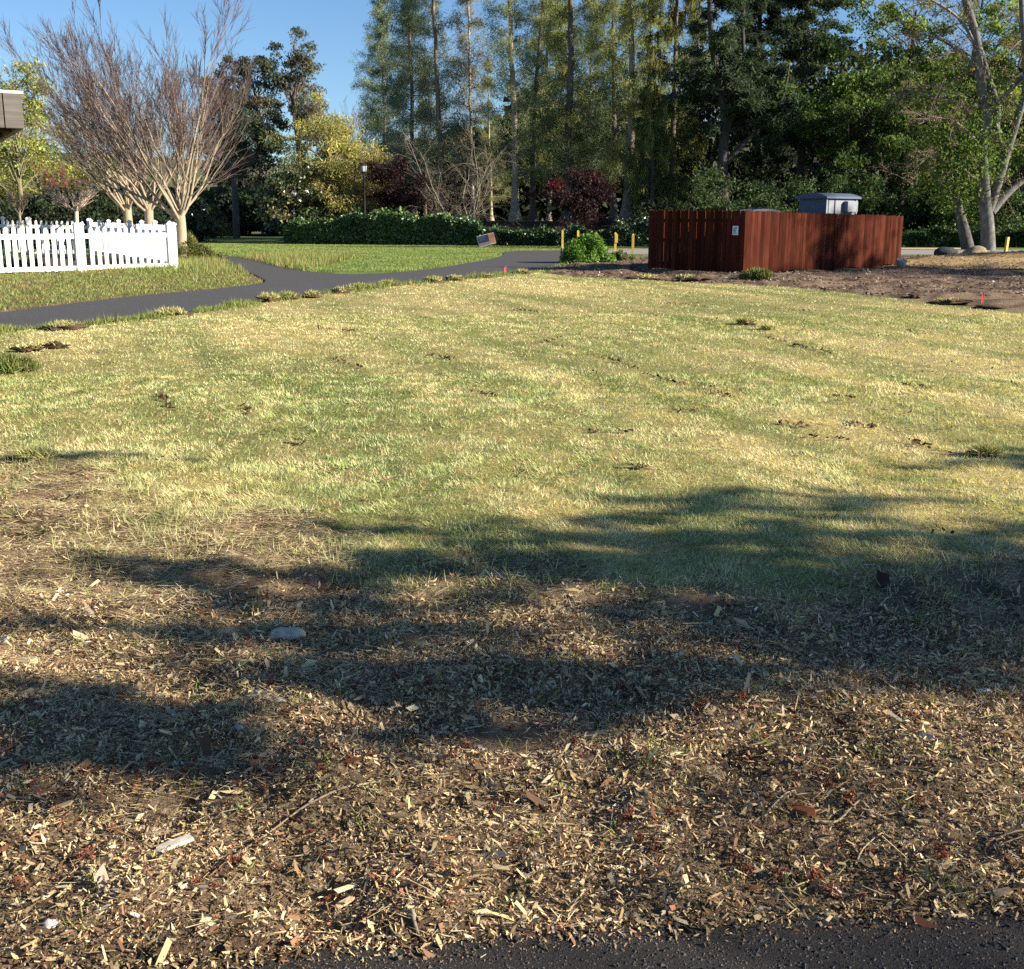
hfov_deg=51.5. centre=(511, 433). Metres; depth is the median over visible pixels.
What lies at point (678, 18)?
weeping conifer
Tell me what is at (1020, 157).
green tree
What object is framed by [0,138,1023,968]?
ground
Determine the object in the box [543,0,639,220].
redwood tree
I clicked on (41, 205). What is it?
evergreen shrub
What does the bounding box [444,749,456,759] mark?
seed cluster
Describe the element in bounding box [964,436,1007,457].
grass tuft
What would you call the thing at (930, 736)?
wood chip
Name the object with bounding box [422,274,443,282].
turf clod
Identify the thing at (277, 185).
magnolia tree
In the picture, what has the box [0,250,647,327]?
asphalt path
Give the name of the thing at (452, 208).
shrub
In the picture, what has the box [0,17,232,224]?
bare tree
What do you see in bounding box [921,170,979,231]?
wood edge shrub
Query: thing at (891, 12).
green tree
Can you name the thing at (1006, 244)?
marker post
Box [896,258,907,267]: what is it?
plant pot
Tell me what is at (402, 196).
maple tree
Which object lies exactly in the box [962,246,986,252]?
boulder
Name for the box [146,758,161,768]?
seed cluster
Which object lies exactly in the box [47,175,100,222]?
bare tree
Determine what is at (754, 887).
wood chip
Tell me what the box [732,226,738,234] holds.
notice sheet
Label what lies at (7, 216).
evergreen shrub
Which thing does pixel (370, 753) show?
seed cluster
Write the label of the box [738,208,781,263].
equipment cabinet
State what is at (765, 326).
turf clod
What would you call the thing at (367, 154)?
willow tree
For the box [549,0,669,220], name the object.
redwood tree
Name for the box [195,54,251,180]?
eucalyptus tree
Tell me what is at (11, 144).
leafy tree
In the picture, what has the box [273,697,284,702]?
stone
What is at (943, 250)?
boulder
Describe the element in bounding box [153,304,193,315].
turf clod
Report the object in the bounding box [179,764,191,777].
seed cluster
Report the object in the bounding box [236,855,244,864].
seed cluster
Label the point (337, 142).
willow tree
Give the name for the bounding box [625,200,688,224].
wood edge shrub
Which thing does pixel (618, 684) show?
seed cluster
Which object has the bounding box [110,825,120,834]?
seed cluster
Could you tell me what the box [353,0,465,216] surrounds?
redwood tree
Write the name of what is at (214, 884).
seed cluster
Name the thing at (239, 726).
stone
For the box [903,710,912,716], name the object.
seed cluster
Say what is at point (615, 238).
bollard
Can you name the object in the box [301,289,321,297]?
turf clod
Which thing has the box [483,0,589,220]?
redwood tree
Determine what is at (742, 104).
pine tree
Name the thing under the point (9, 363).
grass tuft
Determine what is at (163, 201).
evergreen shrub
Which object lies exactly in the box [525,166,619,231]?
maple tree
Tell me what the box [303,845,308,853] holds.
wood chip
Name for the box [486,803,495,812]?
seed cluster
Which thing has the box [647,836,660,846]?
seed cluster
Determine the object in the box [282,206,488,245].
ivy hedge
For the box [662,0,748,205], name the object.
redwood tree
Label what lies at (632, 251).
bollard
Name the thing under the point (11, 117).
shelter
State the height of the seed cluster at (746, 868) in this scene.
0.033 m
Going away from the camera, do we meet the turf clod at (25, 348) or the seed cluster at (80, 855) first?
the seed cluster at (80, 855)
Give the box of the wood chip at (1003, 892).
[990,887,1013,897]
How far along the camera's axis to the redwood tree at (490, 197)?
99.32 m
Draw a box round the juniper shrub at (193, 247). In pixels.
[177,230,227,259]
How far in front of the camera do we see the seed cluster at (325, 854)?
2.67 m
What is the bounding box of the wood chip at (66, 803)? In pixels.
[49,800,73,811]
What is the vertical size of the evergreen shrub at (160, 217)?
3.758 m
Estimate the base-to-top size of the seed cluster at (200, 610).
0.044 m
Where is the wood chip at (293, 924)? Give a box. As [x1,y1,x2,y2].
[290,921,295,931]
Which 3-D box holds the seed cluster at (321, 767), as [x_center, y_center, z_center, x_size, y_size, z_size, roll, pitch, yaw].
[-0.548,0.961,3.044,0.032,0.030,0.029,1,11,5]
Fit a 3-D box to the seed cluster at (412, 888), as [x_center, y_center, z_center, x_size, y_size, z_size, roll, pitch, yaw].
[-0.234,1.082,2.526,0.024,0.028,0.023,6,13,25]
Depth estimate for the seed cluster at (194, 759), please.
3.16 m
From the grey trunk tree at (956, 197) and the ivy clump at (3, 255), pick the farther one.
the grey trunk tree at (956, 197)
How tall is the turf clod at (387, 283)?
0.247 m
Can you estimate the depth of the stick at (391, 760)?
3.12 m
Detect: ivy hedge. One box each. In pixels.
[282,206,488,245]
[483,223,556,245]
[553,206,650,246]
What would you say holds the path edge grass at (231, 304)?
on the ground at (530, 736)
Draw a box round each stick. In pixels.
[208,779,379,876]
[374,749,400,774]
[382,727,401,752]
[409,908,426,942]
[565,890,585,925]
[737,778,795,816]
[814,800,859,823]
[854,832,881,865]
[861,808,890,820]
[874,711,910,761]
[933,895,938,916]
[982,829,1023,847]
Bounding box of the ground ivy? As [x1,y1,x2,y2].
[901,222,1023,247]
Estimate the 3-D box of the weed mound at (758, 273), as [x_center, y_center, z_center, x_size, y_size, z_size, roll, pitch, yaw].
[6.495,-4.217,28.193,1.004,0.524,0.857,0,11,0]
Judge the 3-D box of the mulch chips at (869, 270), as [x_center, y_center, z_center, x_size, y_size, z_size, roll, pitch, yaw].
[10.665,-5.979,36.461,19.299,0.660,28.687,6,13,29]
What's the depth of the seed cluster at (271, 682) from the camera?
3.65 m
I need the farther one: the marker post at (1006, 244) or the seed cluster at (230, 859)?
the marker post at (1006, 244)
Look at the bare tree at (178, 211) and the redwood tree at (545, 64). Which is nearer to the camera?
the bare tree at (178, 211)
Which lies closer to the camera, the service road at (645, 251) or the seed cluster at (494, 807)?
the seed cluster at (494, 807)
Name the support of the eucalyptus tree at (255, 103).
on the ground at (530, 736)
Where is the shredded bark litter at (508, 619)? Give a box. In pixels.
[0,469,1023,968]
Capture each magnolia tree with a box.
[185,194,226,241]
[250,155,346,232]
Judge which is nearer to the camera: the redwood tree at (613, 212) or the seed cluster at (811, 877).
the seed cluster at (811, 877)
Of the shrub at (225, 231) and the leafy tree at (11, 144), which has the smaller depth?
the leafy tree at (11, 144)
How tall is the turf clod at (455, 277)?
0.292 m
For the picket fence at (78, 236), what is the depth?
32.65 m
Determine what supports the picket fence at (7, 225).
on the ground at (530, 736)
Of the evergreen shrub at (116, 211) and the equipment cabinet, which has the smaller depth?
the equipment cabinet
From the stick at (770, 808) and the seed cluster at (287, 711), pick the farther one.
the seed cluster at (287, 711)
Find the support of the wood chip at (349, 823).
on the ground at (530, 736)
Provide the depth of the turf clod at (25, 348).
12.88 m
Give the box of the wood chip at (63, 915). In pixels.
[50,913,65,918]
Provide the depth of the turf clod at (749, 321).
16.29 m
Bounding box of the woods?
[57,27,1023,233]
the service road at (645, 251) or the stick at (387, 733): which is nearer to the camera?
the stick at (387, 733)
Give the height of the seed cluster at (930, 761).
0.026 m
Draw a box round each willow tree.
[255,91,387,218]
[307,139,399,220]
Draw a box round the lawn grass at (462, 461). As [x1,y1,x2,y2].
[0,271,1023,617]
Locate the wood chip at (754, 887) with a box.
[748,885,759,888]
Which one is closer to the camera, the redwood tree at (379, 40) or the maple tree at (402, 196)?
the maple tree at (402, 196)
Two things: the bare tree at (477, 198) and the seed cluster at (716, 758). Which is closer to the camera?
the seed cluster at (716, 758)
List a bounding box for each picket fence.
[0,216,90,253]
[0,222,177,272]
[89,219,170,262]
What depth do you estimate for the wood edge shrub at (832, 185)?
68.93 m
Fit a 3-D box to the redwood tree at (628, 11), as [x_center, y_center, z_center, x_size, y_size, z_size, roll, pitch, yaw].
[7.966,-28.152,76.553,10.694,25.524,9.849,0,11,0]
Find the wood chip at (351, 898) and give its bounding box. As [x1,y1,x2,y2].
[335,895,354,908]
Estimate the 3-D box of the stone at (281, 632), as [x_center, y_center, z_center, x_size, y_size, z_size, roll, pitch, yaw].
[-0.875,0.774,4.132,0.152,0.039,0.092,0,11,0]
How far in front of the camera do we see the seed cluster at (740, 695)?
3.50 m
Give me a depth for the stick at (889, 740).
3.26 m
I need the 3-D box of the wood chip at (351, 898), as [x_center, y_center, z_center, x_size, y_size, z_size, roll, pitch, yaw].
[-0.396,1.111,2.521,0.052,0.004,0.019,-15,23,-38]
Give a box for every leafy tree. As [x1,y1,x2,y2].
[0,54,66,196]
[0,115,122,210]
[0,172,49,212]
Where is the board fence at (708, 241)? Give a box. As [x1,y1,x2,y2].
[648,209,903,272]
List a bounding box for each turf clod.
[6,442,61,463]
[9,340,43,352]
[39,319,88,330]
[41,336,70,348]
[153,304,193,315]
[253,291,280,302]
[278,290,297,299]
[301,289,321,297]
[330,286,352,293]
[345,281,364,288]
[381,279,398,285]
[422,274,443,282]
[445,273,463,280]
[480,272,494,277]
[515,268,532,273]
[624,272,669,279]
[672,273,713,281]
[735,314,756,325]
[757,322,777,329]
[903,293,921,298]
[925,296,973,304]
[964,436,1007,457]
[974,305,1011,308]
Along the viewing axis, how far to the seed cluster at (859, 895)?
2.53 m
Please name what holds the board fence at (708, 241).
on the ground at (530, 736)
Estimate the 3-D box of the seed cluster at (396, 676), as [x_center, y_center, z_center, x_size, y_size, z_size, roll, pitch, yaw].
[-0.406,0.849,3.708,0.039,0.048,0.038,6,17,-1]
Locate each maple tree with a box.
[356,156,428,216]
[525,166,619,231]
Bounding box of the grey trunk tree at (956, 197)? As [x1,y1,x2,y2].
[880,34,1023,248]
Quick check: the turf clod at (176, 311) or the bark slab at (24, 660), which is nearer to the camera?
the bark slab at (24, 660)
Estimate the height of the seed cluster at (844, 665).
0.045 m
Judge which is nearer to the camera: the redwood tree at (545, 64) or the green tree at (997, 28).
the green tree at (997, 28)
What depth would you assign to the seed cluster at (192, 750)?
3.21 m
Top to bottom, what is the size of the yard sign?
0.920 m
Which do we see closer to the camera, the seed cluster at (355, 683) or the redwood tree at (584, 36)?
the seed cluster at (355, 683)
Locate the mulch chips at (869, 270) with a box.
[548,250,1023,297]
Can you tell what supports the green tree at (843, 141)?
on the ground at (530, 736)
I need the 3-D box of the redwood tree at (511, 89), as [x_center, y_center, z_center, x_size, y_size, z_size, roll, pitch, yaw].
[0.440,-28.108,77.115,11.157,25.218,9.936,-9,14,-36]
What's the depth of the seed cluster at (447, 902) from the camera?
2.47 m
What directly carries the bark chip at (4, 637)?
on the ground at (530, 736)
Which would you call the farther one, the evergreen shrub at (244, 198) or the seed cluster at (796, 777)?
the evergreen shrub at (244, 198)
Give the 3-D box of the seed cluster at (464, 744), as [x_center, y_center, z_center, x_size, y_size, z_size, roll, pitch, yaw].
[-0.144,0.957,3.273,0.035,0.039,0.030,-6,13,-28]
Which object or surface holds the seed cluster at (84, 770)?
on the ground at (530, 736)
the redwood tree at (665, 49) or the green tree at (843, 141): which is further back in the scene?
the redwood tree at (665, 49)
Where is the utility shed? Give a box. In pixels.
[795,193,861,215]
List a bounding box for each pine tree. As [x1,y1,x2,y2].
[653,0,809,199]
[693,0,807,207]
[755,0,868,211]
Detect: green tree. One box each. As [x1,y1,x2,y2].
[775,21,972,194]
[835,0,1016,209]
[885,0,1021,199]
[928,0,1023,216]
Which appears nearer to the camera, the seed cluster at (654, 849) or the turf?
the seed cluster at (654, 849)
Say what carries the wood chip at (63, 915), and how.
on the ground at (530, 736)
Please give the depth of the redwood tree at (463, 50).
84.72 m
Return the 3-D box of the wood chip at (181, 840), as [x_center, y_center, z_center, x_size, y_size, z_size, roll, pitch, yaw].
[-0.857,1.038,2.692,0.095,0.011,0.029,-12,24,-24]
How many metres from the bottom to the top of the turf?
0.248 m
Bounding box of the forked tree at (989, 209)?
[864,0,1023,249]
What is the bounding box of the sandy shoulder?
[606,248,965,249]
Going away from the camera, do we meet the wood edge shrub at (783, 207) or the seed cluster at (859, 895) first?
the seed cluster at (859, 895)
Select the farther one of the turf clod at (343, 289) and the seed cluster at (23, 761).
the turf clod at (343, 289)
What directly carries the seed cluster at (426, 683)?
on the ground at (530, 736)
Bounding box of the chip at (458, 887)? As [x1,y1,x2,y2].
[452,885,464,889]
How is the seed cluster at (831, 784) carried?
on the ground at (530, 736)
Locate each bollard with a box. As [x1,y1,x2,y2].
[561,230,563,247]
[614,232,617,252]
[631,234,633,253]
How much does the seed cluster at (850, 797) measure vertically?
0.044 m
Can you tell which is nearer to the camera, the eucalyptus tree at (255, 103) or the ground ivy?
the ground ivy
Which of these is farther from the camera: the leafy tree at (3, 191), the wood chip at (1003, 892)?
the leafy tree at (3, 191)
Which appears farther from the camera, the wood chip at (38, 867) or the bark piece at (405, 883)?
the wood chip at (38, 867)
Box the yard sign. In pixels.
[477,232,495,246]
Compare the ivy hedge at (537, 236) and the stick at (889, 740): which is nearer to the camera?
the stick at (889, 740)
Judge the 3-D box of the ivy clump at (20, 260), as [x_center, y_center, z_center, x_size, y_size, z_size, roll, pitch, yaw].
[-15.417,-5.490,33.682,1.373,0.624,0.822,0,11,0]
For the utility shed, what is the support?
on the ground at (530, 736)
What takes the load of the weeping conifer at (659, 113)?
on the ground at (530, 736)
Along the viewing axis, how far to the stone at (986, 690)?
3.63 m
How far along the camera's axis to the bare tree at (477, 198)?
71.29 m
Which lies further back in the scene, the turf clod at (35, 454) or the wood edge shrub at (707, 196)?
the wood edge shrub at (707, 196)
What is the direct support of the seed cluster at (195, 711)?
on the ground at (530, 736)
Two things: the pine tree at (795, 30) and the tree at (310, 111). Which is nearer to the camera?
the pine tree at (795, 30)
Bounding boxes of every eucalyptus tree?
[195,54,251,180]
[222,55,289,232]
[258,26,329,176]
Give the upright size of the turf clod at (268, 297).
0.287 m
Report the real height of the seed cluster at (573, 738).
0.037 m
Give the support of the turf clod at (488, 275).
on the ground at (530, 736)
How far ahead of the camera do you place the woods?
102.70 m
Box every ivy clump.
[2,248,11,262]
[3,253,45,267]
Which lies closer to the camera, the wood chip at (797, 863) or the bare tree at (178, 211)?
the wood chip at (797, 863)
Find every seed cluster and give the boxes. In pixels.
[11,876,23,889]
[17,759,33,769]
[52,805,64,815]
[77,845,95,862]
[79,765,90,773]
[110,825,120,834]
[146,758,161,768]
[162,694,174,702]
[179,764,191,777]
[182,748,193,757]
[189,707,200,717]
[190,754,197,762]
[190,874,202,886]
[195,607,205,616]
[211,881,220,889]
[226,854,237,864]
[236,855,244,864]
[269,678,278,685]
[281,706,293,718]
[315,763,326,773]
[321,852,330,861]
[350,679,359,689]
[368,749,378,757]
[390,671,400,682]
[408,883,418,893]
[422,678,432,687]
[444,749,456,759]
[444,898,453,907]
[460,738,471,749]
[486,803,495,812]
[569,735,579,745]
[615,679,624,690]
[622,807,637,820]
[635,832,644,843]
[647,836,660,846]
[648,844,657,854]
[663,806,675,818]
[695,700,706,710]
[714,756,722,764]
[728,849,740,860]
[736,691,746,701]
[741,860,755,874]
[772,864,787,879]
[791,772,801,780]
[804,868,823,883]
[811,768,821,778]
[821,861,832,868]
[822,777,836,788]
[823,880,839,897]
[838,658,848,668]
[843,790,857,804]
[856,889,865,898]
[892,874,909,887]
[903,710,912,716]
[904,678,914,686]
[927,758,935,766]
[932,841,948,857]
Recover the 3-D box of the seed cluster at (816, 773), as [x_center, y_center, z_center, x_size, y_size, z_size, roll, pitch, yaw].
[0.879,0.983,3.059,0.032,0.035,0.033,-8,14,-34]
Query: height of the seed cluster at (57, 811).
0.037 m
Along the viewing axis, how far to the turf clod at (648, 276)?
28.81 m
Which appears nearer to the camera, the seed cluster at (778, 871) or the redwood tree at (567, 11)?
the seed cluster at (778, 871)
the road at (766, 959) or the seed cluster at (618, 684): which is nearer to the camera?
the road at (766, 959)
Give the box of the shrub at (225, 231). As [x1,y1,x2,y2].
[208,208,232,237]
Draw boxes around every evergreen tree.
[183,107,290,232]
[188,188,249,234]
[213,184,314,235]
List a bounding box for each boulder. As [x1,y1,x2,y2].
[934,247,957,254]
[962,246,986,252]
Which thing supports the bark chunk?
on the ground at (530, 736)
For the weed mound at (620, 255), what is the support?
on the ground at (530, 736)
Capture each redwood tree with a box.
[347,0,419,183]
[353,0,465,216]
[373,0,511,213]
[404,55,456,217]
[422,0,526,218]
[436,0,582,220]
[460,58,523,220]
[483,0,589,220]
[487,0,628,220]
[496,0,583,218]
[498,0,604,220]
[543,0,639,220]
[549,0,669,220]
[551,0,693,220]
[611,0,700,204]
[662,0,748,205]
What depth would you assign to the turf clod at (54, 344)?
13.23 m
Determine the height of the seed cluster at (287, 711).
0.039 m
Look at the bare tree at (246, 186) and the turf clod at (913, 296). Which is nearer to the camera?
the turf clod at (913, 296)
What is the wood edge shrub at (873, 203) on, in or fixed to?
on the ground at (530, 736)
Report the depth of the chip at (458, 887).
2.53 m
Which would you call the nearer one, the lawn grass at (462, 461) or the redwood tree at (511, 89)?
the lawn grass at (462, 461)
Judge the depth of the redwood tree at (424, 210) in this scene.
98.26 m
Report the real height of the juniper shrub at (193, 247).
1.338 m
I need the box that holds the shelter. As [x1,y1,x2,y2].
[0,90,23,141]
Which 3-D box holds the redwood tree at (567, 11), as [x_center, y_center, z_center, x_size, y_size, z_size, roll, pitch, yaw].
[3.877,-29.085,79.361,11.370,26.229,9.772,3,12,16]
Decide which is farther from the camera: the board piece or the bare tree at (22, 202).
the bare tree at (22, 202)
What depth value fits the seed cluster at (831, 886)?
2.55 m
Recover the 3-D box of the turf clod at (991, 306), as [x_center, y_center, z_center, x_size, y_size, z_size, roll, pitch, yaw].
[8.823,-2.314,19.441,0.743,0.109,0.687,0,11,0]
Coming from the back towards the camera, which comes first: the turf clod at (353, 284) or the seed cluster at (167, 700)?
the turf clod at (353, 284)
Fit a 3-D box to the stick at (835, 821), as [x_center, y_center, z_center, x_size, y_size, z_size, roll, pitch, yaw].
[0.885,1.025,2.864,0.158,0.029,0.030,-5,13,-25]
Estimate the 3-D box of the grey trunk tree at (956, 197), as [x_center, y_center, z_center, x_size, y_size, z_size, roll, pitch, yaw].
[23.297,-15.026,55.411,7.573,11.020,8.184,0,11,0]
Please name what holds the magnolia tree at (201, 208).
on the ground at (530, 736)
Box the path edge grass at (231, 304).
[0,269,550,334]
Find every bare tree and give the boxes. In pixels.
[0,0,261,259]
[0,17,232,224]
[2,189,31,251]
[30,39,181,223]
[31,159,92,197]
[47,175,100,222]
[214,141,262,237]
[240,176,257,234]
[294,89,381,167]
[394,116,533,224]
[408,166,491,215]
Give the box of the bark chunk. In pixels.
[131,778,140,793]
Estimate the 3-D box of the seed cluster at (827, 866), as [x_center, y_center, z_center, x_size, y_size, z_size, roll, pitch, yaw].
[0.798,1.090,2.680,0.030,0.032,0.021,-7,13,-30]
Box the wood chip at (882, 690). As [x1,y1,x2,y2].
[874,688,886,693]
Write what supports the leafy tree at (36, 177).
on the ground at (530, 736)
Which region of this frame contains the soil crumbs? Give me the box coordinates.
[10,271,1019,533]
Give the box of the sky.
[0,0,1020,164]
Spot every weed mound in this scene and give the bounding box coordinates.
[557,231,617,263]
[610,249,635,259]
[737,266,774,279]
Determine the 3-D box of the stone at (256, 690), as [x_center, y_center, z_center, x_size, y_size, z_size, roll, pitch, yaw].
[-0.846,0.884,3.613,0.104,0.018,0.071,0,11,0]
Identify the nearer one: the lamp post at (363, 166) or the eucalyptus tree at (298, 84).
the lamp post at (363, 166)
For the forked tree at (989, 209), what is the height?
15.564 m
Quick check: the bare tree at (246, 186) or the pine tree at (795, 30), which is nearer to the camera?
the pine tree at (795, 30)
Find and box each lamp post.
[289,189,296,218]
[359,162,367,215]
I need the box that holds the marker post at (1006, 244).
[1004,237,1009,251]
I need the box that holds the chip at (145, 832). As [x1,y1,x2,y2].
[143,825,150,839]
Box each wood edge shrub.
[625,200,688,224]
[677,162,781,211]
[736,172,806,212]
[781,162,868,212]
[845,173,927,242]
[881,195,946,231]
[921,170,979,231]
[965,187,1023,229]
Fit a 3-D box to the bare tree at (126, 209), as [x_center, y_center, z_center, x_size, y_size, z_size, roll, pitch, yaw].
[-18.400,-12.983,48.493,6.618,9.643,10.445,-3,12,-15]
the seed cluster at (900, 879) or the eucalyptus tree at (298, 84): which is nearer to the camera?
the seed cluster at (900, 879)
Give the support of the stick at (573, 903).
on the ground at (530, 736)
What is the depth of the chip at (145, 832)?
2.73 m
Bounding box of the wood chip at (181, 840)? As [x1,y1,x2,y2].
[156,834,193,852]
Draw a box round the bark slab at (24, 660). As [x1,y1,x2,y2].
[6,656,37,665]
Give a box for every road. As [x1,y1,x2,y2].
[223,234,283,235]
[226,911,1023,968]
[608,249,1023,254]
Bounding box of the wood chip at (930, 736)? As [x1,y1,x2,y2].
[918,732,934,738]
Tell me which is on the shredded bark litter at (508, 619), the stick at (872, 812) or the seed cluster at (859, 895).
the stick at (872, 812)
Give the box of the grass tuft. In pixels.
[0,351,43,373]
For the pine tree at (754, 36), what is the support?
on the ground at (530, 736)
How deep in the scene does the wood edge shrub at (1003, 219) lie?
63.66 m
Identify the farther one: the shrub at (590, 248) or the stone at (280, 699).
the shrub at (590, 248)
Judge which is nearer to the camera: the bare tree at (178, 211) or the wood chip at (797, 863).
the wood chip at (797, 863)
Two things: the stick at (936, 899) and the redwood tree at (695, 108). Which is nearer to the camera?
the stick at (936, 899)
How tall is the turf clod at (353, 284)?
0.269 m
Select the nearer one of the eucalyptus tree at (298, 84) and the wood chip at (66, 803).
the wood chip at (66, 803)
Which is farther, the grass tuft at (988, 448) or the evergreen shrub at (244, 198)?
the evergreen shrub at (244, 198)
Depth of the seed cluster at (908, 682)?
3.67 m
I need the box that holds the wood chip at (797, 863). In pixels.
[793,859,800,867]
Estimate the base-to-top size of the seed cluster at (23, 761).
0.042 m
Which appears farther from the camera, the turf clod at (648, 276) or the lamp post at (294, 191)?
the lamp post at (294, 191)
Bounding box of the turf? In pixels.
[41,242,646,271]
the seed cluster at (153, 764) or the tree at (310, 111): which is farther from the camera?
the tree at (310, 111)
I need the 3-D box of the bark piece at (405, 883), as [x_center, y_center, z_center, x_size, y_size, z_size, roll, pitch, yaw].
[-0.243,1.076,2.540,0.055,0.007,0.022,-4,21,21]
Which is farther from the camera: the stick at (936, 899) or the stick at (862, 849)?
the stick at (862, 849)
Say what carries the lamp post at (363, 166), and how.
on the ground at (530, 736)
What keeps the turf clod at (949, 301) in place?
on the ground at (530, 736)
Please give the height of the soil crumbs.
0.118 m
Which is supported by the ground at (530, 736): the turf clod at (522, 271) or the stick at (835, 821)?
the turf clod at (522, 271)
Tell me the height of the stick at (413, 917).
0.051 m
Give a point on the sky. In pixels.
(336, 27)
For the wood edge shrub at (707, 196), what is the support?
on the ground at (530, 736)
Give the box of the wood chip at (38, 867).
[33,862,43,875]
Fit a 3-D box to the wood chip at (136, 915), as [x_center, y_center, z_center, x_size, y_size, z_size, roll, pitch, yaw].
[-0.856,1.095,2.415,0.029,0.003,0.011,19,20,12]
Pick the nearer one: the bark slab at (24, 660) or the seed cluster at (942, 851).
the seed cluster at (942, 851)
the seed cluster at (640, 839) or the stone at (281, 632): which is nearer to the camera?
the seed cluster at (640, 839)
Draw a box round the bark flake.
[323,892,338,900]
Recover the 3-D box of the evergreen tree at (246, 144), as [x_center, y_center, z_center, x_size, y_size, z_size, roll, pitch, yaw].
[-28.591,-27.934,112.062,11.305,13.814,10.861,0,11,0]
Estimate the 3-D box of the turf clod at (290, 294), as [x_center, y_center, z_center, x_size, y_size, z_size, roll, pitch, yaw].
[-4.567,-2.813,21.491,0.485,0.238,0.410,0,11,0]
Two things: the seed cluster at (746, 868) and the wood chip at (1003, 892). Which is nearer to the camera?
the wood chip at (1003, 892)
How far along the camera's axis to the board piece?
2.86 m
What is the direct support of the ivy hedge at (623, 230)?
on the ground at (530, 736)
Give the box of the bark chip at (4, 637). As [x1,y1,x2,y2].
[0,636,8,640]
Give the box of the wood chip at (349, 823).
[347,819,352,826]
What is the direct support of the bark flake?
on the ground at (530, 736)
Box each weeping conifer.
[618,0,717,209]
[619,77,690,214]
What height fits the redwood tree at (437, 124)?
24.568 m
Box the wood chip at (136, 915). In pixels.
[129,912,140,917]
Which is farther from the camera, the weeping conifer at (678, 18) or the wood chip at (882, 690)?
the weeping conifer at (678, 18)
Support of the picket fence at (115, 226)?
on the ground at (530, 736)
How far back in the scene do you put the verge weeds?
30.27 m
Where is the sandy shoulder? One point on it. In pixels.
(901, 248)
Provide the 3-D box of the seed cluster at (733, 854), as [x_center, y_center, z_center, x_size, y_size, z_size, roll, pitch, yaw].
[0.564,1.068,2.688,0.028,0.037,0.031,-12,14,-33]
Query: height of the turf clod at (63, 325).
0.211 m
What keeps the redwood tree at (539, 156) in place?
on the ground at (530, 736)
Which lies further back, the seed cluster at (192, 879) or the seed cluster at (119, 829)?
the seed cluster at (119, 829)
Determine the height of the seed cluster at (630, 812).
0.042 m
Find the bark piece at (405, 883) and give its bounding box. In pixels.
[400,880,420,887]
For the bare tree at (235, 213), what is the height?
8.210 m
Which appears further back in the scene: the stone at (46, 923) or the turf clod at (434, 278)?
the turf clod at (434, 278)
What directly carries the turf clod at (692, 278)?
on the ground at (530, 736)
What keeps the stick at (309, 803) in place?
on the ground at (530, 736)
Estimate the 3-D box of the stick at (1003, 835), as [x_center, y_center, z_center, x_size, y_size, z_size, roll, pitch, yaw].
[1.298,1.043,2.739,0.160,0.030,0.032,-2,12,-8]
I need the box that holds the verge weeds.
[0,249,359,310]
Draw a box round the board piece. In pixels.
[785,802,815,815]
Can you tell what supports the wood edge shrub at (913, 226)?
on the ground at (530, 736)
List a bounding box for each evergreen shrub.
[0,180,113,248]
[0,194,55,248]
[27,185,166,246]
[99,190,181,224]
[136,185,226,226]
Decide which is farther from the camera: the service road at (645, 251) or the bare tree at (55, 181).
the bare tree at (55, 181)
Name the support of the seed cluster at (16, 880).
on the ground at (530, 736)
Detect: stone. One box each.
[42,917,56,928]
[233,724,242,729]
[248,688,277,698]
[267,627,305,639]
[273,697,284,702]
[976,688,991,693]
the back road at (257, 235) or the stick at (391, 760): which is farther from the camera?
the back road at (257, 235)
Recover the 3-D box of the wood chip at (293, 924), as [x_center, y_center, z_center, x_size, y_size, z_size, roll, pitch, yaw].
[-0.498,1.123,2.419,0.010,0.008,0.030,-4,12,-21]

